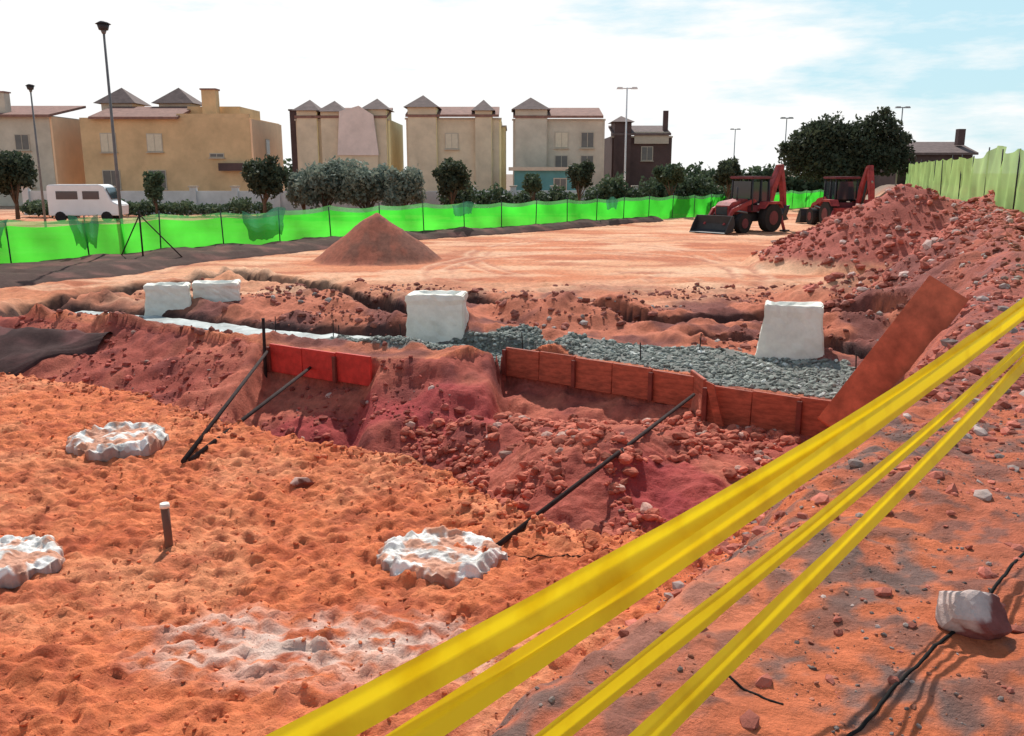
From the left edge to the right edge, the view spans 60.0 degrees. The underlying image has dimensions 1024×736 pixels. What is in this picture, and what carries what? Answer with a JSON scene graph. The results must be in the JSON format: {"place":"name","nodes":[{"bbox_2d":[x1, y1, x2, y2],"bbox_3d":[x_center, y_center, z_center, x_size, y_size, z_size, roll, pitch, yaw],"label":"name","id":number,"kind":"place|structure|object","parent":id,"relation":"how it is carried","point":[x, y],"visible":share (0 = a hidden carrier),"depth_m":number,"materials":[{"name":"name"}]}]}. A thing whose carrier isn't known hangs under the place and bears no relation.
{"place":"outdoors","nodes":[
{"label":"outdoors","id":0,"kind":"place"},
{"bbox_2d":[94,88,150,105],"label":"turret roof","id":1,"kind":"structure","parent":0,"point":[121,95],"depth_m":86.25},
{"bbox_2d":[152,88,201,105],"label":"turret roof","id":2,"kind":"structure","parent":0,"point":[178,95],"depth_m":86.22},
{"bbox_2d":[330,324,545,366],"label":"grey gravel","id":3,"kind":"structure","parent":0,"point":[504,334],"depth_m":16.47,"materials":[{"name":"gravel"}]},
{"bbox_2d":[0,174,1023,735],"bbox_3d":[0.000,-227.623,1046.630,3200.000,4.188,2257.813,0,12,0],"label":"ground","id":4,"kind":"structure","parent":0,"point":[598,266],"depth_m":7.78,"materials":[{"name":"soil"}]},
{"bbox_2d":[0,149,37,218],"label":"round tree","id":5,"kind":"object","parent":4,"relation":"on","point":[17,171],"visible":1,"depth_m":57.93,"materials":[{"name":"green plant"}]},
{"bbox_2d":[0,534,64,588],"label":"covered pile cap","id":6,"kind":"object","parent":4,"relation":"on","point":[22,560],"visible":1,"depth_m":6.81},
{"bbox_2d":[25,84,45,220],"bbox_3d":[-26.000,-11.460,48.675,0.495,7.880,0.520,0,12,0],"label":"street lamp","id":7,"kind":"object","parent":4,"relation":"on","point":[30,87],"visible":0.91,"depth_m":48.55,"materials":[{"name":"metal"}]},
{"bbox_2d":[0,116,78,205],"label":"walls","id":8,"kind":"structure","parent":4,"relation":"on","point":[10,127],"depth_m":82.44,"materials":[{"name":"paint"}]},
{"bbox_2d":[15,135,28,148],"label":"window pane","id":9,"kind":"object","parent":8,"relation":"in","point":[24,143],"visible":1,"depth_m":82.34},
{"bbox_2d":[0,106,85,116],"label":"roof","id":10,"kind":"structure","parent":8,"relation":"on","point":[39,111],"depth_m":84.37,"materials":[{"name":"tile"}]},
{"bbox_2d":[0,92,11,112],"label":"chimney","id":11,"kind":"object","parent":10,"relation":"on","point":[5,105],"visible":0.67,"depth_m":82.47,"materials":[{"name":"paint"}]},
{"bbox_2d":[0,326,112,376],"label":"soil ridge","id":12,"kind":"structure","parent":4,"relation":"on","point":[24,349],"depth_m":17.49,"materials":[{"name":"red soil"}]},
{"bbox_2d":[49,117,85,183],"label":"side wall","id":13,"kind":"structure","parent":4,"relation":"on","point":[67,150],"depth_m":85.00,"materials":[{"name":"beige paint"}]},
{"bbox_2d":[46,184,128,220],"bbox_3d":[-26.752,-10.434,56.071,4.296,2.300,1.860,-1,12,-4],"label":"white van","id":14,"kind":"object","parent":4,"relation":"on","point":[76,200],"visible":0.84,"depth_m":55.19,"materials":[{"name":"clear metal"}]},
{"bbox_2d":[95,21,122,218],"bbox_3d":[-13.750,-7.655,30.672,0.495,8.180,0.520,0,12,0],"label":"street lamp","id":15,"kind":"object","parent":4,"relation":"on","point":[103,26],"visible":0.91,"depth_m":30.42,"materials":[{"name":"metal"}]},
{"bbox_2d":[66,421,168,461],"bbox_3d":[-4.409,0.778,9.886,1.090,0.214,1.089,0,12,0],"label":"covered pile cap","id":16,"kind":"object","parent":4,"relation":"on","point":[111,440],"visible":1,"depth_m":9.70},
{"bbox_2d":[19,196,272,217],"bbox_3d":[-25.570,-11.253,61.922,17.683,1.521,4.450,0,12,0],"label":"hedge","id":17,"kind":"object","parent":4,"relation":"on","point":[187,207],"visible":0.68,"depth_m":61.45,"materials":[{"name":"green plant"}]},
{"bbox_2d":[121,210,181,256],"bbox_3d":[-12.279,-4.423,30.149,2.220,1.850,0.243,-4,13,-16],"label":"braced fence post","id":18,"kind":"object","parent":4,"relation":"on","point":[139,216],"visible":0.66,"depth_m":30.07,"materials":[{"name":"metal"}]},
{"bbox_2d":[142,170,164,213],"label":"round tree","id":19,"kind":"object","parent":4,"relation":"on","point":[152,186],"visible":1,"depth_m":60.41,"materials":[{"name":"green plant"}]},
{"bbox_2d":[160,502,172,548],"bbox_3d":[-2.784,1.318,7.162,0.076,0.472,0.100,-9,15,-35],"label":"wooden stake","id":20,"kind":"object","parent":4,"relation":"on","point":[166,520],"visible":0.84,"depth_m":7.13,"materials":[{"name":"brown wood"}]},
{"bbox_2d":[79,118,279,190],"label":"walls","id":21,"kind":"structure","parent":4,"relation":"on","point":[189,146],"depth_m":82.60,"materials":[{"name":"beige paint"}]},
{"bbox_2d":[100,134,112,151],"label":"window pane","id":22,"kind":"object","parent":21,"relation":"in","point":[105,142],"visible":0.64,"depth_m":82.36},
{"bbox_2d":[103,171,119,187],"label":"window pane","id":23,"kind":"object","parent":21,"relation":"in","point":[107,175],"visible":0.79,"depth_m":83.04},
{"bbox_2d":[88,107,190,118],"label":"roof","id":24,"kind":"structure","parent":21,"relation":"on","point":[145,112],"depth_m":82.76,"materials":[{"name":"tile"}]},
{"bbox_2d":[147,134,161,150],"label":"window pane","id":25,"kind":"object","parent":21,"relation":"in","point":[151,138],"visible":1,"depth_m":82.34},
{"bbox_2d":[201,90,219,113],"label":"chimney","id":26,"kind":"object","parent":21,"relation":"on","point":[210,102],"visible":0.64,"depth_m":83.09,"materials":[{"name":"beige paint"}]},
{"bbox_2d":[176,114,249,117],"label":"parapet","id":27,"kind":"structure","parent":21,"relation":"on","point":[214,115],"depth_m":81.92,"materials":[{"name":"beige paint"}]},
{"bbox_2d":[187,106,259,119],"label":"block","id":28,"kind":"structure","parent":21,"relation":"on","point":[254,114],"depth_m":84.73,"materials":[{"name":"beige paint"}]},
{"bbox_2d":[218,163,242,170],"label":"window","id":29,"kind":"structure","parent":21,"relation":"attached to","point":[229,166],"depth_m":82.12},
{"bbox_2d":[75,311,369,338],"bbox_3d":[-6.284,-0.733,18.219,8.084,0.306,1.204,6,14,25],"label":"concrete strip footing","id":30,"kind":"object","parent":4,"relation":"on","point":[244,330],"visible":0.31,"depth_m":18.04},
{"bbox_2d":[181,350,268,463],"bbox_3d":[-3.850,0.343,12.362,0.053,0.056,6.459,-2,11,-7],"label":"prop rod","id":31,"kind":"object","parent":4,"relation":"on","point":[188,454],"visible":1,"depth_m":11.17,"materials":[{"name":"metal"}]},
{"bbox_2d":[29,191,462,213],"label":"wall","id":32,"kind":"structure","parent":4,"relation":"on","point":[215,197],"depth_m":65.82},
{"bbox_2d":[188,366,311,460],"bbox_3d":[-3.405,0.479,12.213,0.052,0.052,5.959,0,9,-1],"label":"prop rod","id":33,"kind":"object","parent":4,"relation":"on","point":[243,419],"visible":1,"depth_m":11.75,"materials":[{"name":"metal"}]},
{"bbox_2d":[14,315,498,473],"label":"trench clods","id":34,"kind":"object","parent":4,"relation":"on","point":[444,406],"visible":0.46,"depth_m":14.45,"materials":[{"name":"soil"}]},
{"bbox_2d":[262,318,267,377],"bbox_3d":[-4.315,-0.304,15.471,0.056,1.152,0.056,-7,17,-30],"label":"prop rod","id":35,"kind":"object","parent":4,"relation":"on","point":[264,345],"visible":0.95,"depth_m":15.42,"materials":[{"name":"metal"}]},
{"bbox_2d":[240,154,290,212],"bbox_3d":[-16.434,-11.897,58.611,3.310,4.552,3.353,0,12,0],"label":"round tree","id":36,"kind":"object","parent":4,"relation":"on","point":[265,179],"visible":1,"depth_m":57.97,"materials":[{"name":"green plant"}]},
{"bbox_2d":[249,119,284,190],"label":"side wall","id":37,"kind":"structure","parent":4,"relation":"on","point":[261,132],"depth_m":86.36,"materials":[{"name":"beige paint"}]},
{"bbox_2d":[289,111,297,172],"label":"pillar","id":38,"kind":"structure","parent":4,"relation":"on","point":[293,144],"depth_m":83.88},
{"bbox_2d":[285,170,305,209],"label":"olive tree","id":39,"kind":"object","parent":4,"relation":"on","point":[291,197],"visible":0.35,"depth_m":61.97,"materials":[{"name":"green plant"}]},
{"bbox_2d":[290,477,313,487],"bbox_3d":[-2.051,1.111,8.638,0.227,0.103,0.137,-5,13,-23],"label":"rock","id":40,"kind":"object","parent":4,"relation":"on","point":[302,482],"visible":1,"depth_m":8.59,"materials":[{"name":"stone"}]},
{"bbox_2d":[296,111,317,170],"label":"tower","id":41,"kind":"structure","parent":4,"relation":"on","point":[307,140],"depth_m":81.98,"materials":[{"name":"beige paint"}]},
{"bbox_2d":[292,100,320,110],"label":"tower roof","id":42,"kind":"structure","parent":41,"relation":"on","point":[309,105],"depth_m":81.56,"materials":[{"name":"tile"}]},
{"bbox_2d":[266,343,372,385],"bbox_3d":[-3.302,-0.054,15.080,2.272,0.532,0.115,7,14,29],"label":"formwork panel","id":43,"kind":"object","parent":4,"relation":"on","point":[334,367],"visible":0.97,"depth_m":15.04,"materials":[{"name":"brown wood"}]},
{"bbox_2d":[291,155,351,208],"bbox_3d":[-12.887,-12.308,60.583,4.288,4.436,4.428,0,12,0],"label":"olive tree","id":44,"kind":"object","parent":4,"relation":"on","point":[319,183],"visible":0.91,"depth_m":59.82,"materials":[{"name":"green plant"}]},
{"bbox_2d":[320,112,338,163],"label":"tower","id":45,"kind":"structure","parent":4,"relation":"on","point":[329,131],"depth_m":81.92,"materials":[{"name":"beige paint"}]},
{"bbox_2d":[316,101,344,112],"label":"tower roof","id":46,"kind":"structure","parent":45,"relation":"on","point":[334,106],"depth_m":81.61,"materials":[{"name":"tile"}]},
{"bbox_2d":[0,216,662,287],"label":"soil ridge","id":47,"kind":"structure","parent":4,"relation":"on","point":[102,265],"depth_m":30.88,"materials":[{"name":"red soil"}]},
{"bbox_2d":[296,121,388,170],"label":"walls","id":48,"kind":"structure","parent":4,"relation":"on","point":[320,140],"depth_m":82.45,"materials":[{"name":"beige paint"}]},
{"bbox_2d":[294,108,392,117],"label":"roof","id":49,"kind":"structure","parent":48,"relation":"on","point":[331,116],"depth_m":81.48,"materials":[{"name":"tile"}]},
{"bbox_2d":[365,109,386,167],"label":"tower","id":50,"kind":"structure","parent":48,"relation":"attached to","point":[380,127],"depth_m":81.86,"materials":[{"name":"beige paint"}]},
{"bbox_2d":[362,99,393,111],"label":"tower roof","id":51,"kind":"structure","parent":50,"relation":"on","point":[376,104],"depth_m":81.69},
{"bbox_2d":[0,372,692,576],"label":"edge clods","id":52,"kind":"object","parent":4,"relation":"on","point":[592,544],"visible":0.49,"depth_m":8.62,"materials":[{"name":"soil"}]},
{"bbox_2d":[339,155,378,171],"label":"base","id":53,"kind":"object","parent":4,"relation":"on","point":[372,161],"visible":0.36,"depth_m":82.07,"materials":[{"name":"beige paint"}]},
{"bbox_2d":[338,106,378,154],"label":"gable","id":54,"kind":"structure","parent":53,"relation":"on","point":[357,132],"depth_m":81.43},
{"bbox_2d":[331,158,390,207],"bbox_3d":[-10.173,-12.323,61.211,4.715,4.243,4.936,-11,16,-41],"label":"olive tree","id":55,"kind":"object","parent":4,"relation":"on","point":[364,186],"visible":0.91,"depth_m":59.81,"materials":[{"name":"green plant"}]},
{"bbox_2d":[0,374,770,735],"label":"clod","id":56,"kind":"object","parent":4,"relation":"on","point":[226,716],"visible":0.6,"depth_m":6.69,"materials":[{"name":"soil"}]},
{"bbox_2d":[388,120,403,171],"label":"side wall","id":57,"kind":"structure","parent":4,"relation":"on","point":[395,143],"depth_m":86.02,"materials":[{"name":"yellow paint"}]},
{"bbox_2d":[380,165,426,205],"bbox_3d":[-7.212,-11.847,59.764,3.191,3.911,3.183,-6,14,-25],"label":"olive tree","id":58,"kind":"object","parent":4,"relation":"on","point":[404,185],"visible":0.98,"depth_m":58.89,"materials":[{"name":"green plant"}]},
{"bbox_2d":[0,189,823,263],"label":"green fence","id":59,"kind":"object","parent":4,"relation":"on","point":[29,241],"visible":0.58,"depth_m":37.96,"materials":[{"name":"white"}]},
{"bbox_2d":[68,215,98,249],"bbox_3d":[-14.314,-4.543,29.696,0.128,1.165,1.126,8,15,32],"label":"draped netting","id":60,"kind":"object","parent":59,"relation":"hanging from","point":[84,234],"visible":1,"depth_m":29.72,"materials":[{"name":"green"}]},
{"bbox_2d":[242,207,285,240],"bbox_3d":[-9.868,-5.764,35.525,0.161,1.320,2.046,11,17,41],"label":"draped netting","id":61,"kind":"object","parent":59,"relation":"hanging from","point":[269,224],"visible":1,"depth_m":35.58,"materials":[{"name":"green"}]},
{"bbox_2d":[452,201,473,215],"bbox_3d":[-2.352,-7.822,43.590,0.160,0.722,1.481,11,17,41],"label":"draped netting","id":62,"kind":"object","parent":59,"relation":"hanging from","point":[463,208],"visible":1,"depth_m":43.57,"materials":[{"name":"green"}]},
{"bbox_2d":[405,290,468,343],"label":"concrete footing block","id":63,"kind":"structure","parent":4,"relation":"on","point":[436,316],"depth_m":16.93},
{"bbox_2d":[376,525,507,588],"bbox_3d":[-0.554,1.461,6.997,1.054,0.178,0.945,0,12,0],"label":"covered pile cap","id":64,"kind":"object","parent":4,"relation":"on","point":[432,554],"visible":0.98,"depth_m":6.90,"materials":[{"name":"concrete"}]},
{"bbox_2d":[431,157,471,203],"bbox_3d":[-4.056,-11.824,58.721,2.618,4.283,2.524,8,15,32],"label":"round tree","id":65,"kind":"object","parent":4,"relation":"on","point":[451,175],"visible":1,"depth_m":58.19,"materials":[{"name":"green plant"}]},
{"bbox_2d":[406,120,498,190],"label":"walls","id":66,"kind":"structure","parent":4,"relation":"on","point":[465,131],"depth_m":82.46,"materials":[{"name":"beige paint"}]},
{"bbox_2d":[407,107,436,190],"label":"tower","id":67,"kind":"structure","parent":66,"relation":"attached to","point":[422,150],"depth_m":82.05,"materials":[{"name":"beige paint"}]},
{"bbox_2d":[404,95,440,108],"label":"tower roof","id":68,"kind":"structure","parent":67,"relation":"on","point":[423,101],"depth_m":81.54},
{"bbox_2d":[405,107,499,116],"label":"roof","id":69,"kind":"structure","parent":66,"relation":"on","point":[454,112],"depth_m":81.92,"materials":[{"name":"tile"}]},
{"bbox_2d":[475,111,491,189],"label":"tower","id":70,"kind":"structure","parent":66,"relation":"attached to","point":[483,154],"depth_m":82.21,"materials":[{"name":"beige paint"}]},
{"bbox_2d":[501,127,505,189],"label":"wall","id":71,"kind":"structure","parent":4,"relation":"on","point":[503,157],"depth_m":83.69,"materials":[{"name":"yellow paint"}]},
{"bbox_2d":[436,181,585,204],"bbox_3d":[0.003,-12.450,64.687,11.027,2.707,3.946,0,12,0],"label":"hedge","id":72,"kind":"object","parent":4,"relation":"on","point":[494,195],"visible":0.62,"depth_m":64.20,"materials":[{"name":"green plant"}]},
{"bbox_2d":[521,173,542,200],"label":"round tree","id":73,"kind":"object","parent":4,"relation":"on","point":[532,183],"visible":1,"depth_m":62.35,"materials":[{"name":"green plant"}]},
{"bbox_2d":[53,235,1023,350],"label":"earth clods","id":74,"kind":"object","parent":4,"relation":"on","point":[513,313],"visible":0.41,"depth_m":18.62,"materials":[{"name":"soil"}]},
{"bbox_2d":[514,171,575,189],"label":"walls","id":75,"kind":"structure","parent":4,"relation":"on","point":[547,178],"depth_m":77.24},
{"bbox_2d":[509,167,568,170],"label":"canopy","id":76,"kind":"object","parent":75,"relation":"on","point":[537,168],"visible":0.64,"depth_m":76.69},
{"bbox_2d":[513,121,602,189],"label":"walls","id":77,"kind":"structure","parent":4,"relation":"on","point":[574,130],"depth_m":82.44,"materials":[{"name":"paint"}]},
{"bbox_2d":[515,109,546,166],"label":"tower","id":78,"kind":"structure","parent":77,"relation":"attached to","point":[530,142],"depth_m":81.98,"materials":[{"name":"paint"}]},
{"bbox_2d":[511,98,550,111],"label":"tower roof","id":79,"kind":"structure","parent":78,"relation":"on","point":[530,103],"depth_m":81.63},
{"bbox_2d":[513,108,602,117],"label":"roof","id":80,"kind":"structure","parent":77,"relation":"on","point":[574,113],"depth_m":82.00,"materials":[{"name":"tile"}]},
{"bbox_2d":[565,160,594,200],"bbox_3d":[4.646,-12.191,60.593,2.107,4.206,2.169,0,12,0],"label":"round tree","id":81,"kind":"object","parent":4,"relation":"on","point":[581,175],"visible":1,"depth_m":60.13,"materials":[{"name":"green plant"}]},
{"bbox_2d":[496,393,694,545],"bbox_3d":[1.235,0.914,9.928,0.048,0.048,6.430,6,12,25],"label":"prop rod","id":82,"kind":"object","parent":4,"relation":"on","point":[523,525],"visible":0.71,"depth_m":8.89,"materials":[{"name":"metal"}]},
{"bbox_2d":[400,409,800,535],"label":"rubble stones","id":83,"kind":"object","parent":4,"relation":"on","point":[692,435],"visible":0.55,"depth_m":10.89,"materials":[{"name":"stone"}]},
{"bbox_2d":[502,347,706,407],"bbox_3d":[1.463,0.157,14.281,3.916,0.620,0.476,10,16,40],"label":"formwork panel","id":84,"kind":"object","parent":4,"relation":"on","point":[664,387],"visible":0.94,"depth_m":14.22,"materials":[{"name":"red wood"}]},
{"bbox_2d":[617,87,637,185],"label":"street lamp","id":85,"kind":"object","parent":4,"relation":"on","point":[626,128],"visible":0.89,"depth_m":67.61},
{"bbox_2d":[604,137,669,187],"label":"walls","id":86,"kind":"structure","parent":4,"relation":"on","point":[661,155],"depth_m":93.59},
{"bbox_2d":[611,122,630,187],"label":"tower","id":87,"kind":"structure","parent":86,"relation":"attached to","point":[619,147],"depth_m":92.90,"materials":[{"name":"paint"}]},
{"bbox_2d":[608,126,670,134],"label":"roof","id":88,"kind":"structure","parent":86,"relation":"on","point":[646,129],"depth_m":93.85,"materials":[{"name":"tile"}]},
{"bbox_2d":[634,132,668,143],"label":"white upper wall","id":89,"kind":"structure","parent":86,"relation":"attached to","point":[651,139],"depth_m":92.72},
{"bbox_2d":[582,170,743,200],"bbox_3d":[11.241,-12.862,64.797,12.261,3.290,4.437,0,12,0],"label":"hedge","id":90,"kind":"object","parent":4,"relation":"on","point":[697,186],"visible":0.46,"depth_m":64.22,"materials":[{"name":"green plant"}]},
{"bbox_2d":[651,162,685,195],"bbox_3d":[10.691,-12.120,60.756,2.266,3.950,2.286,0,12,0],"label":"round tree","id":91,"kind":"object","parent":4,"relation":"on","point":[672,174],"visible":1,"depth_m":60.18,"materials":[{"name":"green plant"}]},
{"bbox_2d":[712,155,744,199],"bbox_3d":[14.757,-12.321,60.501,2.230,4.332,2.159,-5,13,-21],"label":"round tree","id":92,"kind":"object","parent":4,"relation":"on","point":[726,170],"visible":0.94,"depth_m":59.98,"materials":[{"name":"green plant"}]},
{"bbox_2d":[689,164,789,233],"bbox_3d":[12.187,-8.831,46.046,6.180,3.447,2.890,-10,16,-37],"label":"backhoe loader","id":93,"kind":"object","parent":4,"relation":"on","point":[745,206],"visible":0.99,"depth_m":45.54,"materials":[{"name":"red painted metal"},{"name":"dark glass"},{"name":"black rubber"}]},
{"bbox_2d":[490,362,1023,735],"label":"bank pebbles","id":94,"kind":"object","parent":4,"relation":"on","point":[551,699],"visible":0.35,"depth_m":3.59,"materials":[{"name":"stone"}]},
{"bbox_2d":[701,381,830,436],"bbox_3d":[3.600,0.634,12.251,2.031,0.740,0.206,7,14,31],"label":"formwork panel","id":95,"kind":"object","parent":4,"relation":"on","point":[726,406],"visible":0.57,"depth_m":12.36,"materials":[{"name":"red wood"}]},
{"bbox_2d":[684,161,867,192],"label":"distant trees","id":96,"kind":"object","parent":4,"relation":"on","point":[795,183],"visible":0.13,"depth_m":97.33,"materials":[{"name":"green plant"}]},
{"bbox_2d":[755,300,823,359],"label":"concrete footing block","id":97,"kind":"structure","parent":4,"relation":"on","point":[792,330],"depth_m":14.63,"materials":[{"name":"concrete"}]},
{"bbox_2d":[584,217,1023,734],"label":"bank stones","id":98,"kind":"object","parent":4,"relation":"on","point":[749,719],"visible":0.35,"depth_m":5.99,"materials":[{"name":"stone"}]},
{"bbox_2d":[795,165,874,224],"bbox_3d":[18.912,-9.983,51.447,2.890,3.447,6.180,-1,12,-6],"label":"backhoe loader","id":99,"kind":"object","parent":4,"relation":"on","point":[837,195],"visible":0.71,"depth_m":50.44,"materials":[{"name":"red painted metal"},{"name":"dark glass"},{"name":"black rubber"}]},
{"bbox_2d":[774,105,918,184],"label":"tree","id":100,"kind":"object","parent":4,"relation":"on","point":[822,148],"visible":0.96,"depth_m":71.76,"materials":[{"name":"green plant"}]},
{"bbox_2d":[751,183,1023,308],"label":"heap stones","id":101,"kind":"object","parent":4,"relation":"on","point":[980,218],"visible":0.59,"depth_m":26.40,"materials":[{"name":"stone"}]},
{"bbox_2d":[818,275,968,426],"bbox_3d":[4.965,-0.117,11.544,0.580,2.480,0.050,38,-7,16],"label":"leaning formwork board","id":102,"kind":"object","parent":4,"relation":"on","point":[929,312],"visible":0.68,"depth_m":11.55,"materials":[{"name":"wood"}]},
{"bbox_2d":[866,155,972,194],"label":"walls","id":103,"kind":"structure","parent":4,"relation":"on","point":[879,180],"depth_m":89.91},
{"bbox_2d":[907,142,978,154],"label":"roof","id":104,"kind":"structure","parent":103,"relation":"on","point":[935,148],"depth_m":90.08,"materials":[{"name":"tile"}]},
{"bbox_2d":[954,129,965,144],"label":"chimney","id":105,"kind":"object","parent":104,"relation":"on","point":[960,134],"visible":1,"depth_m":90.75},
{"bbox_2d":[846,552,1023,735],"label":"black cable","id":106,"kind":"object","parent":4,"relation":"on","point":[871,715],"visible":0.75,"depth_m":3.07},
{"bbox_2d":[905,146,1023,212],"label":"green fence","id":107,"kind":"object","parent":4,"relation":"on","point":[998,170],"visible":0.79,"depth_m":33.52,"materials":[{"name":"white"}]},
{"bbox_2d":[935,590,1011,639],"bbox_3d":[1.720,0.920,3.353,0.233,0.186,0.239,-6,14,-24],"label":"rock","id":108,"kind":"object","parent":4,"relation":"on","point":[975,614],"visible":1,"depth_m":3.29,"materials":[{"name":"stone"}]},
{"bbox_2d":[0,0,1023,173],"label":"sky","id":109,"kind":"structure","parent":0,"point":[717,67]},
{"bbox_2d":[536,331,854,398],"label":"grey gravel","id":110,"kind":"structure","parent":0,"point":[793,379],"depth_m":14.10,"materials":[{"name":"gravel"}]},
{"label":"tape post","id":111,"kind":"object","parent":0,"visible":0},
{"bbox_2d":[265,298,1023,735],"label":"barrier tape","id":112,"kind":"object","parent":111,"relation":"attached to","point":[601,592],"visible":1,"depth_m":2.55,"materials":[{"name":"plastic"}]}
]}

